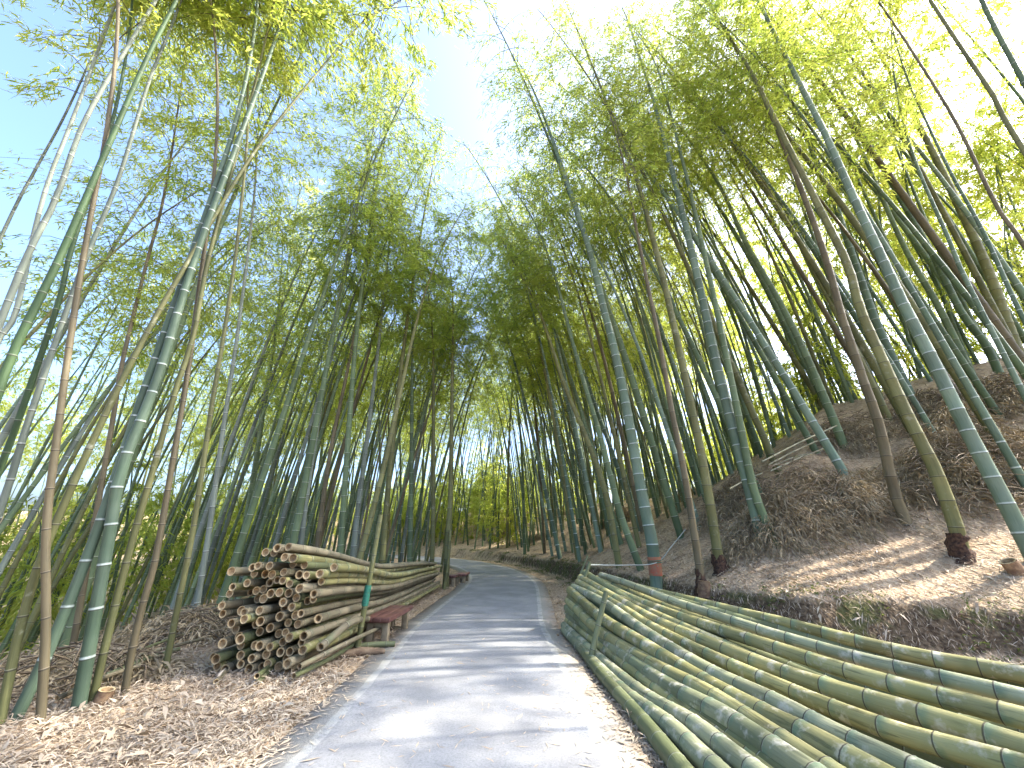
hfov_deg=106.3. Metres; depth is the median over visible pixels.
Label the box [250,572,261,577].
bamboo pole
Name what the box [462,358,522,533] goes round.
bamboo
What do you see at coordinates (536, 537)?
brush heap
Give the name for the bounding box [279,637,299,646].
bamboo pole
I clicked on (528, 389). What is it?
bamboo
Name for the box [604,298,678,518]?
bamboo
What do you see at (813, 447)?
bamboo
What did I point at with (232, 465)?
bamboo
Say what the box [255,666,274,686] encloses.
bamboo pole
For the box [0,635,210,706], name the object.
brush heap
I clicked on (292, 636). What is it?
bamboo pole
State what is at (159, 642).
bamboo pole
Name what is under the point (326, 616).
bamboo pole
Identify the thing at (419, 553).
bamboo
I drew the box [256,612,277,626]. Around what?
bamboo pole
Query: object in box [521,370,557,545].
bamboo
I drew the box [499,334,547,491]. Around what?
bamboo
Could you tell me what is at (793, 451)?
cane
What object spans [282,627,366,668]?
bamboo pole
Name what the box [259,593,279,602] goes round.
bamboo pole
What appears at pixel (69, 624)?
bamboo
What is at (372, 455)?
bamboo
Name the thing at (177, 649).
bamboo pole
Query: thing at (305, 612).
bamboo pole
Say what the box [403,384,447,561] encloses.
bamboo
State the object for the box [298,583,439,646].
bamboo pole
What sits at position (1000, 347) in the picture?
bamboo
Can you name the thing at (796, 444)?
cane
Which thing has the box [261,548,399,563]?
bamboo pole
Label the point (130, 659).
bamboo
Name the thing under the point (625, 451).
bamboo
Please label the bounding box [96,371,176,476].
bamboo
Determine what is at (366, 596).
stake
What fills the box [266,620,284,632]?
bamboo pole
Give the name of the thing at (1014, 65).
bamboo
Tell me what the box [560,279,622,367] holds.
bamboo
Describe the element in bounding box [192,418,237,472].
bamboo
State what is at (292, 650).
bamboo pole
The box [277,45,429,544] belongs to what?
bamboo
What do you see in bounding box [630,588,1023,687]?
bamboo pole
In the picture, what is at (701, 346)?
bamboo
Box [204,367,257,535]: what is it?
bamboo
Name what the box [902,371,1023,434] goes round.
brush heap
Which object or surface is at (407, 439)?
bamboo
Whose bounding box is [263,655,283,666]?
bamboo pole
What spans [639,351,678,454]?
bamboo
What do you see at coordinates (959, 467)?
brush heap
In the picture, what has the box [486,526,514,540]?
brush heap
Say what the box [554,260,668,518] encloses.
bamboo
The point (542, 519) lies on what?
bamboo
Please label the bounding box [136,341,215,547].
bamboo
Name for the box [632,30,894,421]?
bamboo
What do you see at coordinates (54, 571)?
bamboo
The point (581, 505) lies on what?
bamboo
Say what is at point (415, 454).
bamboo
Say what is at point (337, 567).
bamboo pole
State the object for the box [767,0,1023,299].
bamboo
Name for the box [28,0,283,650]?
bamboo
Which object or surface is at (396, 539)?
bamboo
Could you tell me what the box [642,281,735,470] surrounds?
bamboo
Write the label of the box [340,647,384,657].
log
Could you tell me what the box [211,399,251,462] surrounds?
bamboo
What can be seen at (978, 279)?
bamboo
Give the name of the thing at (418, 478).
bamboo
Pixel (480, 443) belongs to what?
bamboo
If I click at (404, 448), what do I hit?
bamboo
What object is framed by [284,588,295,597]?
bamboo pole
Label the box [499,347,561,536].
bamboo
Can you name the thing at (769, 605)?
bank grass
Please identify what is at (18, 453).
bamboo
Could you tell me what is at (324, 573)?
bamboo pole
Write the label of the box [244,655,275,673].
bamboo pole
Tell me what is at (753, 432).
bamboo
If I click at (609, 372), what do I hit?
bamboo
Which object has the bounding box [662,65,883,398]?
bamboo
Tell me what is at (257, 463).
bamboo
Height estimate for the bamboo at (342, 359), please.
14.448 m
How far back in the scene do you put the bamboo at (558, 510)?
17.83 m
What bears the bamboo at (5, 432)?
on the ground at (900, 632)
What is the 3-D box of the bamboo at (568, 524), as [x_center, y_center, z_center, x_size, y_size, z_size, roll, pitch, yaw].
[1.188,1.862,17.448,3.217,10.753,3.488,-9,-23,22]
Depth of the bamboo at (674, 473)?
19.05 m
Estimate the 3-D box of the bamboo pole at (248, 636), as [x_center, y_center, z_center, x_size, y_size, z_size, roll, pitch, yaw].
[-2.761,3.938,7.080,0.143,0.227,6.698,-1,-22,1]
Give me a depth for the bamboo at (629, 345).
17.88 m
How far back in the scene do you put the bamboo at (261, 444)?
24.63 m
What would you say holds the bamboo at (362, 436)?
on the ground at (900, 632)
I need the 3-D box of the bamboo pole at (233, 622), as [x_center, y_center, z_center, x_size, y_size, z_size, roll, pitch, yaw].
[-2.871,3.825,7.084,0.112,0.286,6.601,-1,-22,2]
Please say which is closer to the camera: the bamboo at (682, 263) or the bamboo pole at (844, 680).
the bamboo pole at (844, 680)
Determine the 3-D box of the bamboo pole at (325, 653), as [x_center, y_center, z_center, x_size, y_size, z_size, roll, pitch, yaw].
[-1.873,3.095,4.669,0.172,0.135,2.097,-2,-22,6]
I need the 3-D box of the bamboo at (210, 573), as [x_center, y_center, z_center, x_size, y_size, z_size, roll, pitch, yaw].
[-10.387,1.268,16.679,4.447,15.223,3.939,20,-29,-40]
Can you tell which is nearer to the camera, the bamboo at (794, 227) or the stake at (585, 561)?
the stake at (585, 561)
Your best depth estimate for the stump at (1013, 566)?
5.07 m
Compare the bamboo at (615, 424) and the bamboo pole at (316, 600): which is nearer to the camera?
the bamboo pole at (316, 600)
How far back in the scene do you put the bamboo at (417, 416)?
21.03 m
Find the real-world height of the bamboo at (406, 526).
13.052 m
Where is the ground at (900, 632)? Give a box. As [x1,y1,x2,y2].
[0,358,1023,767]
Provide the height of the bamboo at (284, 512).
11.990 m
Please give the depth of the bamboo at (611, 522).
12.46 m
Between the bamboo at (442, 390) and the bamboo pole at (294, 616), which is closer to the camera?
the bamboo pole at (294, 616)
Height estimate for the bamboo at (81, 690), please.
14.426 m
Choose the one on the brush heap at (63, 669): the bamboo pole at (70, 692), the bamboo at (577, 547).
the bamboo pole at (70, 692)
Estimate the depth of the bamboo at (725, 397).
10.61 m
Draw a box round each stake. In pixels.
[354,514,382,647]
[442,529,451,589]
[564,555,588,613]
[584,561,590,576]
[586,591,608,668]
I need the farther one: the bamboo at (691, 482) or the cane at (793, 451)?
the bamboo at (691, 482)
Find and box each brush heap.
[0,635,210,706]
[72,598,240,654]
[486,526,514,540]
[518,532,545,545]
[602,504,630,527]
[658,486,696,504]
[686,465,763,536]
[693,451,915,575]
[792,404,936,462]
[862,421,1023,524]
[883,383,977,430]
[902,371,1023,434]
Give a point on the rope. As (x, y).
(637, 564)
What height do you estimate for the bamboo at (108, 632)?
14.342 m
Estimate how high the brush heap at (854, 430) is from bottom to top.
1.695 m
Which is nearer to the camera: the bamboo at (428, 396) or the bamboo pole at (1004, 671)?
the bamboo pole at (1004, 671)
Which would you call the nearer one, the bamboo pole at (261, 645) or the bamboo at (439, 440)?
the bamboo pole at (261, 645)
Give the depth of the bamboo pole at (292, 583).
4.34 m
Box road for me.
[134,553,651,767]
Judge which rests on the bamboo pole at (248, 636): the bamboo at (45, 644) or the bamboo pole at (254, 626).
the bamboo pole at (254, 626)
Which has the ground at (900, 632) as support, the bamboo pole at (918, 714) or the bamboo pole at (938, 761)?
the bamboo pole at (938, 761)
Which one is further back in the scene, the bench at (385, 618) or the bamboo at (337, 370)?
the bamboo at (337, 370)
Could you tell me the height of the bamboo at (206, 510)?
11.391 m
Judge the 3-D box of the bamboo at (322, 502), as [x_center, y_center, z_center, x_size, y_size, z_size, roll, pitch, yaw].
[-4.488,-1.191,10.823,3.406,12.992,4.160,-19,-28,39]
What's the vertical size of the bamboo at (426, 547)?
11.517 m
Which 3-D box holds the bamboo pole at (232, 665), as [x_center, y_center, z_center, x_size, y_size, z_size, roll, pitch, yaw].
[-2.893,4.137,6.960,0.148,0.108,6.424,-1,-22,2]
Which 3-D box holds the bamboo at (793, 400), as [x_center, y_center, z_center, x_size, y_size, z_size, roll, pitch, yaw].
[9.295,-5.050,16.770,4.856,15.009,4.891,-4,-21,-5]
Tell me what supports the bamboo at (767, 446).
on the ground at (900, 632)
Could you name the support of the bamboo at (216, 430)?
on the ground at (900, 632)
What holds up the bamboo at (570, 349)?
on the ground at (900, 632)
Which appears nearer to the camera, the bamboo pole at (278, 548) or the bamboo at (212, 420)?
the bamboo pole at (278, 548)
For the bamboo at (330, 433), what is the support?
on the ground at (900, 632)
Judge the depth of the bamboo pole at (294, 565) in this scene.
4.59 m
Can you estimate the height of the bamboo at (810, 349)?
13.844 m
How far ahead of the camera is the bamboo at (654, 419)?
22.29 m
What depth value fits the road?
3.32 m
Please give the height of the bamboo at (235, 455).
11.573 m
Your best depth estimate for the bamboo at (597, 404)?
24.09 m
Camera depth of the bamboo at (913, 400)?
10.97 m
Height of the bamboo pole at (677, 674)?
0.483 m
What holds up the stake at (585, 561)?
on the ground at (900, 632)
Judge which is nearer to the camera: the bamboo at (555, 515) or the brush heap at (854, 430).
the brush heap at (854, 430)
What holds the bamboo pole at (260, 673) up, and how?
on the bamboo pole
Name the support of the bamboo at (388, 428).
on the ground at (900, 632)
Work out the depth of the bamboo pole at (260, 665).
4.07 m
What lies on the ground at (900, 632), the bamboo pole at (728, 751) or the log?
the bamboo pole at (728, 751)
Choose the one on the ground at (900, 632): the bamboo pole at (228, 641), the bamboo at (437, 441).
the bamboo at (437, 441)
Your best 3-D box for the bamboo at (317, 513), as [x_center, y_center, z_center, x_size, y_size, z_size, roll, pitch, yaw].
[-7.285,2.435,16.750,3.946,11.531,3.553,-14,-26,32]
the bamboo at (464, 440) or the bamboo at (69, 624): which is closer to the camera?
the bamboo at (69, 624)
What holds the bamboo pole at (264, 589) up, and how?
on the bamboo pole at (247, 610)
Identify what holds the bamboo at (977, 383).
on the ground at (900, 632)
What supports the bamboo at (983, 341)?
on the ground at (900, 632)
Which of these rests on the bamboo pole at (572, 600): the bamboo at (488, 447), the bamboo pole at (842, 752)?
the bamboo pole at (842, 752)
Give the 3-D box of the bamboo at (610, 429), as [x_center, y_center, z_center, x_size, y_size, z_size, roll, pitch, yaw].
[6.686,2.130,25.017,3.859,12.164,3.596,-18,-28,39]
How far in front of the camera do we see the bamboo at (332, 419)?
16.36 m
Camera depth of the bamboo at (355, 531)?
11.28 m
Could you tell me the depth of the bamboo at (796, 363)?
14.77 m
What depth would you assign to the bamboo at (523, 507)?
20.59 m
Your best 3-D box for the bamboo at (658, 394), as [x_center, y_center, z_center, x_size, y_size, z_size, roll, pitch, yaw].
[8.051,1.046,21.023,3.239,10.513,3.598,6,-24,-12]
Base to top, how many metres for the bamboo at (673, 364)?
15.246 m
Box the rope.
[591,529,685,565]
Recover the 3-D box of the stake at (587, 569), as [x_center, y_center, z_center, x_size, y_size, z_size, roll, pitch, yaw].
[1.008,3.335,5.966,0.534,1.056,0.064,1,-22,-3]
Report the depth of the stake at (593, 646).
4.42 m
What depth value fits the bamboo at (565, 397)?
15.70 m
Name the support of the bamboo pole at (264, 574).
on the bamboo pole at (276, 579)
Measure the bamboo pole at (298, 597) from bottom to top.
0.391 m
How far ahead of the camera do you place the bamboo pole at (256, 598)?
4.46 m
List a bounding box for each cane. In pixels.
[729,473,762,489]
[761,425,836,461]
[767,440,818,465]
[770,448,823,470]
[774,453,806,464]
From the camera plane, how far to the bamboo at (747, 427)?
17.12 m
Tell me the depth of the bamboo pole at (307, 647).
4.09 m
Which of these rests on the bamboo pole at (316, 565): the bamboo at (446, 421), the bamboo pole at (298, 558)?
the bamboo pole at (298, 558)
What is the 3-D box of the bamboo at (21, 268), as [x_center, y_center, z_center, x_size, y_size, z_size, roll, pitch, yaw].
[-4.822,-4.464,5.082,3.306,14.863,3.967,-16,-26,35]
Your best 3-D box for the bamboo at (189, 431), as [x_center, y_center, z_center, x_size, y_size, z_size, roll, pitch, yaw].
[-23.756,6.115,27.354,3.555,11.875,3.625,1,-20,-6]
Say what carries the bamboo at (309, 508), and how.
on the ground at (900, 632)
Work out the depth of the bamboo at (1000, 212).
7.63 m
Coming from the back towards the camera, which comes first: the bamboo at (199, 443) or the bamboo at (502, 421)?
the bamboo at (502, 421)
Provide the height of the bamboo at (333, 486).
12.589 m
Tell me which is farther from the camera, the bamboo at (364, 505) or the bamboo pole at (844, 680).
the bamboo at (364, 505)
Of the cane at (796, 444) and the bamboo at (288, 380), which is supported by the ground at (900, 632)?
the bamboo at (288, 380)
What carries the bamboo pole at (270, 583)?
on the bamboo pole at (264, 589)
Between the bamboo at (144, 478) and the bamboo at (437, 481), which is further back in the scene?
the bamboo at (144, 478)
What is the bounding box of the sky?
[0,0,1023,513]
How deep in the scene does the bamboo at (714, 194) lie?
13.85 m
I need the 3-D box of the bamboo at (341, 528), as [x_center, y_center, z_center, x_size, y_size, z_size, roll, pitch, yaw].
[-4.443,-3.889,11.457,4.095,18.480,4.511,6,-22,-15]
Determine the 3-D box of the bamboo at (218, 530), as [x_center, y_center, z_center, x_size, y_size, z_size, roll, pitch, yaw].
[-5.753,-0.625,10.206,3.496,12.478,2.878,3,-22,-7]
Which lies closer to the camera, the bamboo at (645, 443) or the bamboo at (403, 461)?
the bamboo at (645, 443)
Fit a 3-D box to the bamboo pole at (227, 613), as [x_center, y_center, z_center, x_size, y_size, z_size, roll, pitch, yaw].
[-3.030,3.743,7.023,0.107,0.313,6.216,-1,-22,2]
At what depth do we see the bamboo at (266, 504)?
20.88 m
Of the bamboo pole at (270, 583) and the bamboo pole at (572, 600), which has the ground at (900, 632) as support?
the bamboo pole at (572, 600)
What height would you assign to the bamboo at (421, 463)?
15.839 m
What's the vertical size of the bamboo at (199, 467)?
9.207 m
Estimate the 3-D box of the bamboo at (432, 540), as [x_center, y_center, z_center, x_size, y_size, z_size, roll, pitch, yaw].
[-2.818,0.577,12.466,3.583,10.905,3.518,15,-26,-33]
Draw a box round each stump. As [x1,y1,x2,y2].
[90,686,115,706]
[697,580,710,597]
[998,558,1023,575]
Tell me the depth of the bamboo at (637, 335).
17.80 m
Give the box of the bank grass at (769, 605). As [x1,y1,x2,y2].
[454,548,1023,664]
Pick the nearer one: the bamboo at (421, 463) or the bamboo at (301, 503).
the bamboo at (301, 503)
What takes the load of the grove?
on the ground at (900, 632)
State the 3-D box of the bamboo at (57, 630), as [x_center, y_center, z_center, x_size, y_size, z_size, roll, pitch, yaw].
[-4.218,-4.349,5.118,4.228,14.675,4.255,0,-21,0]
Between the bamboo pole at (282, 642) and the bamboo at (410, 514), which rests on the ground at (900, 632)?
the bamboo at (410, 514)
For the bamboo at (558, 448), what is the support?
on the ground at (900, 632)
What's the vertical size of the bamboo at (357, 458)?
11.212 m
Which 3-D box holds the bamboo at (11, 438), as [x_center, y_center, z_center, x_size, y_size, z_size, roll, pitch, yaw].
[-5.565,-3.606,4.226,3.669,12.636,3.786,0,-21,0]
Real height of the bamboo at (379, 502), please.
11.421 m
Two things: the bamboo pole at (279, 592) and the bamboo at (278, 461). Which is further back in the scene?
the bamboo at (278, 461)
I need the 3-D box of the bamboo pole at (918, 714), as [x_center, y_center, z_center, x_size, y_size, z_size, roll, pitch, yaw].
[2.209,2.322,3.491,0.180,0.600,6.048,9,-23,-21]
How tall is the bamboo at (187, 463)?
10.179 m
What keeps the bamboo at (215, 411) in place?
on the ground at (900, 632)
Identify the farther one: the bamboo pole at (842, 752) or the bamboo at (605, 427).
the bamboo at (605, 427)
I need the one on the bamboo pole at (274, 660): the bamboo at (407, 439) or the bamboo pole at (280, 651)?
the bamboo pole at (280, 651)
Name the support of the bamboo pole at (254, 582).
on the bamboo pole at (255, 591)
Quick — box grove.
[0,0,1023,661]
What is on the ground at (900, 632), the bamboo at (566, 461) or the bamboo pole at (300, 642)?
the bamboo at (566, 461)
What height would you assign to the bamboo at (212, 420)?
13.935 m
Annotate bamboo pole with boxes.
[54,663,141,700]
[102,647,180,680]
[105,637,202,667]
[115,629,197,659]
[209,645,236,660]
[211,646,250,664]
[213,657,236,670]
[213,667,227,684]
[218,597,255,609]
[218,635,235,648]
[219,608,237,617]
[221,659,237,673]
[226,590,247,597]
[227,567,250,575]
[227,617,251,627]
[229,582,254,590]
[231,623,252,633]
[235,628,257,639]
[235,629,276,644]
[236,647,256,659]
[236,657,248,668]
[237,601,278,614]
[237,633,274,649]
[240,602,278,615]
[240,611,279,623]
[243,578,268,586]
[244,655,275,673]
[247,589,255,596]
[248,563,263,571]
[248,648,265,663]
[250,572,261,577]
[251,634,274,649]
[252,586,265,594]
[252,621,267,628]
[254,562,267,569]
[254,594,261,602]
[254,664,271,678]
[255,603,280,614]
[255,636,282,650]
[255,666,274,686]
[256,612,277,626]
[256,625,268,635]
[258,661,264,670]
[259,585,285,593]
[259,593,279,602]
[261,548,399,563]
[261,570,270,578]
[262,649,276,659]
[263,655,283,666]
[265,561,289,569]
[266,579,285,586]
[266,588,277,597]
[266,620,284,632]
[266,639,280,651]
[268,570,280,578]
[270,549,282,557]
[273,543,426,563]
[274,576,282,583]
[274,660,283,671]
[275,587,295,596]
[275,610,293,621]
[275,625,293,637]
[276,640,298,656]
[279,576,295,584]
[279,597,293,606]
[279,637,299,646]
[280,553,291,561]
[280,567,425,575]
[282,623,316,636]
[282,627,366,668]
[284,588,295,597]
[284,592,430,674]
[284,614,316,626]
[285,543,433,568]
[285,582,433,641]
[286,579,310,587]
[286,644,298,655]
[288,553,436,571]
[288,597,359,611]
[289,563,300,567]
[291,606,345,619]
[291,636,365,678]
[292,592,309,601]
[294,582,423,628]
[295,570,316,578]
[295,573,432,592]
[297,577,435,617]
[297,627,381,669]
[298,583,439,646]
[298,623,358,655]
[299,581,439,640]
[301,561,420,571]
[302,571,318,578]
[304,575,437,604]
[309,591,377,602]
[310,572,438,597]
[314,578,435,623]
[316,569,435,579]
[316,584,440,650]
[317,616,370,650]
[318,570,437,585]
[330,563,442,577]
[360,641,394,647]
[560,626,730,767]
[561,622,768,767]
[564,604,592,636]
[564,618,772,767]
[565,597,845,767]
[565,613,826,767]
[566,586,894,767]
[566,594,619,637]
[570,583,941,767]
[575,579,1023,767]
[577,574,1023,752]
[581,570,1023,733]
[581,651,693,767]
[585,597,628,627]
[596,575,1023,706]
[599,572,1023,705]
[603,580,1023,729]
[620,595,910,724]
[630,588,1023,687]
[640,584,1023,683]
[688,705,784,767]
[711,663,972,767]
[775,655,965,714]
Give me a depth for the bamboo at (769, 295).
12.91 m
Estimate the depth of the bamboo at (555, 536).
16.34 m
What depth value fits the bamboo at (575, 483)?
15.55 m
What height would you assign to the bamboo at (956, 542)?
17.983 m
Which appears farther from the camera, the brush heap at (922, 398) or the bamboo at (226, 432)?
the bamboo at (226, 432)
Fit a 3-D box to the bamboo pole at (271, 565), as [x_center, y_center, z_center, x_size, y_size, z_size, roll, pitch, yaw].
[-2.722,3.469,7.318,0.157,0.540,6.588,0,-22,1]
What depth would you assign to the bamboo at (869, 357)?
11.25 m
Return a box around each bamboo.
[0,0,239,242]
[0,0,245,344]
[0,0,258,477]
[0,0,281,403]
[0,0,327,333]
[0,0,340,521]
[0,0,497,723]
[0,78,245,449]
[0,157,247,368]
[0,203,286,575]
[0,203,290,598]
[0,203,310,534]
[0,223,206,429]
[5,286,278,660]
[9,0,365,720]
[21,249,286,650]
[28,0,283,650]
[34,0,132,723]
[58,0,358,651]
[69,0,410,711]
[86,337,164,430]
[87,0,365,705]
[91,0,321,695]
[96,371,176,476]
[113,292,327,632]
[121,358,195,557]
[122,0,349,668]
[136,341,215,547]
[145,29,338,611]
[145,434,216,568]
[154,349,222,491]
[160,401,245,554]
[161,354,298,616]
[168,189,357,615]
[168,375,248,563]
[169,398,206,556]
[182,261,367,611]
[185,355,234,500]
[186,440,217,514]
[189,175,382,608]
[192,367,273,577]
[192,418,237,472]
[193,383,246,501]
[198,400,271,479]
[200,272,335,605]
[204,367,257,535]
[208,422,245,490]
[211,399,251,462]
[212,426,251,507]
[215,67,452,613]
[221,385,274,525]
[225,208,378,600]
[228,174,334,598]
[231,384,313,557]
[234,258,368,599]
[234,325,342,597]
[237,412,293,483]
[239,371,308,473]
[241,174,343,597]
[244,379,300,578]
[260,128,421,562]
[268,176,436,561]
[271,392,308,477]
[276,302,383,561]
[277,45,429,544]
[279,348,324,512]
[287,319,373,496]
[294,368,355,543]
[295,159,439,547]
[295,264,398,501]
[297,283,400,455]
[298,347,373,531]
[301,343,340,537]
[302,324,386,545]
[303,44,444,553]
[305,421,345,545]
[305,430,344,523]
[306,348,392,522]
[307,210,441,557]
[309,359,389,545]
[312,250,439,546]
[320,192,449,547]
[323,332,424,548]
[323,349,380,553]
[327,390,393,549]
[327,411,364,511]
[332,407,381,550]
[334,398,375,456]
[344,297,388,514]
[345,362,408,554]
[351,439,383,480]
[352,205,491,559]
[353,406,391,508]
[355,236,467,561]
[356,278,436,556]
[356,329,444,557]
[359,113,491,563]
[359,294,419,525]
[359,296,405,545]
[359,365,404,560]
[361,393,407,554]
[363,312,471,560]
[368,300,463,561]
[368,393,408,517]
[369,329,401,562]
[375,302,459,562]
[381,262,482,566]
[382,351,445,518]
[383,395,428,508]
[385,238,512,562]
[385,274,513,560]
[387,298,484,562]
[387,305,472,562]
[387,429,419,469]
[389,332,444,560]
[390,314,480,492]
[390,385,440,510]
[391,399,441,526]
[399,276,501,561]
[402,257,507,588]
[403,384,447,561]
[405,360,457,560]
[405,414,447,493]
[406,381,465,558]
[412,295,481,561]
[413,278,536,561]
[413,334,495,548]
[413,373,461,510]
[424,376,459,541]
[426,346,507,566]
[435,416,464,542]
[436,369,474,545]
[440,309,523,571]
[444,221,561,559]
[445,377,490,530]
[451,137,623,544]
[456,363,492,540]
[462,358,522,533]
[464,0,683,538]
[466,210,581,561]
[469,340,527,547]
[469,367,520,543]
[470,375,515,546]
[473,230,621,568]
[474,200,590,512]
[476,223,576,559]
[476,309,553,555]
[478,190,602,552]
[478,218,612,548]
[479,202,639,531]
[479,277,587,549]
[481,298,580,549]
[482,300,566,551]
[482,306,530,554]
[484,262,565,553]
[486,173,643,570]
[487,291,595,547]
[488,156,641,547]
[490,292,545,547]
[491,284,591,544]
[492,41,662,588]
[495,257,586,554]
[498,140,659,456]
[499,256,603,548]
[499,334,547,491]
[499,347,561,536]
[501,158,643,533]
[502,326,573,552]
[508,323,587,500]
[509,303,581,471]
[510,343,557,535]
[514,236,594,444]
[515,375,581,547]
[519,0,782,476]
[521,107,763,495]
[521,167,700,528]
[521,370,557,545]
[528,64,706,596]
[529,319,583,545]
[529,322,607,463]
[531,381,571,504]
[535,0,730,576]
[535,193,622,396]
[536,136,701,496]
[537,53,850,477]
[540,360,589,536]
[546,144,715,388]
[550,302,613,440]
[552,307,604,490]
[552,391,596,524]
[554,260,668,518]
[554,313,636,514]
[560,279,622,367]
[565,189,683,505]
[566,316,603,524]
[569,277,648,384]
[570,197,715,484]
[570,293,661,512]
[570,330,615,482]
[571,81,820,453]
[571,174,713,486]
[575,239,700,477]
[575,315,608,518]
[577,182,692,433]
[577,309,675,504]
[579,315,635,505]
[579,322,608,492]
[582,293,637,483]
[586,103,822,409]
[586,290,681,500]
[587,0,767,544]
[587,111,763,457]
[588,171,733,475]
[589,369,619,505]
[590,347,634,508]
[590,359,617,472]
[594,300,652,528]
[596,303,670,411]
[599,0,910,436]
[601,300,695,494]
[602,4,780,548]
[602,329,648,505]
[603,90,806,420]
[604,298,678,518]
[605,129,799,431]
[605,140,762,450]
[606,90,823,407]
[611,254,692,364]
[615,204,752,458]
[615,294,662,449]
[628,0,1019,462]
[629,262,720,481]
[630,208,757,453]
[630,306,682,459]
[631,322,679,503]
[631,360,665,468]
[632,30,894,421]
[636,206,732,468]
[636,332,672,498]
[637,309,669,497]
[639,29,852,364]
[639,85,848,449]
[639,168,790,437]
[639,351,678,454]
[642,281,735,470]
[654,159,804,421]
[660,0,912,524]
[660,0,976,563]
[661,62,869,346]
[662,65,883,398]
[667,0,1023,488]
[667,71,938,442]
[667,103,834,404]
[671,284,741,481]
[674,0,1023,558]
[675,52,868,365]
[676,0,1023,363]
[684,14,1004,417]
[697,84,963,398]
[708,12,1023,378]
[709,109,932,381]
[711,41,1000,358]
[727,3,914,397]
[740,100,940,322]
[746,0,1023,249]
[752,0,1014,339]
[760,0,1003,373]
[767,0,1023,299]
[771,0,1023,156]
[779,0,1023,343]
[790,44,977,376]
[809,0,1023,401]
[811,0,1023,325]
[815,0,1023,351]
[978,0,1023,89]
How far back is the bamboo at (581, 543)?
19.02 m
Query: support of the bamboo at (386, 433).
on the ground at (900, 632)
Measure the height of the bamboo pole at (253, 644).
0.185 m
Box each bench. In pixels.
[365,605,412,641]
[449,574,458,587]
[456,572,469,584]
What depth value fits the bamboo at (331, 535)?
21.76 m
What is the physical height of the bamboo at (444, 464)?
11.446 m
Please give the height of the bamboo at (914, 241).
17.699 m
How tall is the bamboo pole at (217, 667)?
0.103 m
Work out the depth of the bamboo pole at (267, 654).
4.07 m
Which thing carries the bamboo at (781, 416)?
on the ground at (900, 632)
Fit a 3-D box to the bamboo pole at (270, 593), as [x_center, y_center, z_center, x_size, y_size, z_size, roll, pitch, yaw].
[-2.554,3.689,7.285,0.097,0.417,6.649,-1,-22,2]
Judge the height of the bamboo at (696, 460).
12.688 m
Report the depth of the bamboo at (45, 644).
3.43 m
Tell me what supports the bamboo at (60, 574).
on the ground at (900, 632)
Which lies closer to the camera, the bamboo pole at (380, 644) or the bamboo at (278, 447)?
the bamboo pole at (380, 644)
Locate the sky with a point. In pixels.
(453, 93)
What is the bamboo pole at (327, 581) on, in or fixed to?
on the bamboo pole at (322, 592)
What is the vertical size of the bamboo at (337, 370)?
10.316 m
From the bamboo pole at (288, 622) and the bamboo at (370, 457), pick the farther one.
the bamboo at (370, 457)
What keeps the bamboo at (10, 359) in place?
on the ground at (900, 632)
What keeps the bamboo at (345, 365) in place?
on the ground at (900, 632)
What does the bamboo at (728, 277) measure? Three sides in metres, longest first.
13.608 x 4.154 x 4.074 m
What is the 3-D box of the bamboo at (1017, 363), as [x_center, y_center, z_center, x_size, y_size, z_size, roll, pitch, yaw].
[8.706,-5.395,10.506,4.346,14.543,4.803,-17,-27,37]
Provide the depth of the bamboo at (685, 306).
15.82 m
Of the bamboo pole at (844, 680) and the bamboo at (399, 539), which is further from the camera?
the bamboo at (399, 539)
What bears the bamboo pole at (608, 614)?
on the ground at (900, 632)
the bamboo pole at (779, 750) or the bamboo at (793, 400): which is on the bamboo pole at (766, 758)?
the bamboo pole at (779, 750)
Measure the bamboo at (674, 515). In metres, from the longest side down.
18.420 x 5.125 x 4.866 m
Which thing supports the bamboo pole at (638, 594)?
on the ground at (900, 632)
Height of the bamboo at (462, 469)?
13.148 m
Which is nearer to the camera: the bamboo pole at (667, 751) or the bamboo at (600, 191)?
the bamboo pole at (667, 751)
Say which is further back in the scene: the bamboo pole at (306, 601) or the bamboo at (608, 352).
the bamboo at (608, 352)
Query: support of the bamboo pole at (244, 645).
on the bamboo pole
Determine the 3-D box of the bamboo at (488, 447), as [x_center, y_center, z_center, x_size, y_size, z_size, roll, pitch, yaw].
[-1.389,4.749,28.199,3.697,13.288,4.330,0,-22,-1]
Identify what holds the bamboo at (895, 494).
on the ground at (900, 632)
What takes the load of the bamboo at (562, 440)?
on the ground at (900, 632)
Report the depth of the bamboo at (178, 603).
5.73 m
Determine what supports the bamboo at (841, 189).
on the ground at (900, 632)
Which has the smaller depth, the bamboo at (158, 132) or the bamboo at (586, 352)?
the bamboo at (158, 132)
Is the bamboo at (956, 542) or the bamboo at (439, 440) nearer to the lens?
the bamboo at (956, 542)
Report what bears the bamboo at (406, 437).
on the ground at (900, 632)
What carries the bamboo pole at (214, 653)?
on the bamboo pole at (217, 667)
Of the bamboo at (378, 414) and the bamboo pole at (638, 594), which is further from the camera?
the bamboo at (378, 414)
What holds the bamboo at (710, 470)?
on the ground at (900, 632)
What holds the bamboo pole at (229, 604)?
on the bamboo pole at (227, 613)
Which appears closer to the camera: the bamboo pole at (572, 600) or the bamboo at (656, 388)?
the bamboo pole at (572, 600)
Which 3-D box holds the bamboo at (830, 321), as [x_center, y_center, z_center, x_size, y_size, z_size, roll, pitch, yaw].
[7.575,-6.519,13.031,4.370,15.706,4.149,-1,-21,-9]
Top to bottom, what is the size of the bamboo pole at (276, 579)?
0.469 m
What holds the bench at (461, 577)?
on the ground at (900, 632)

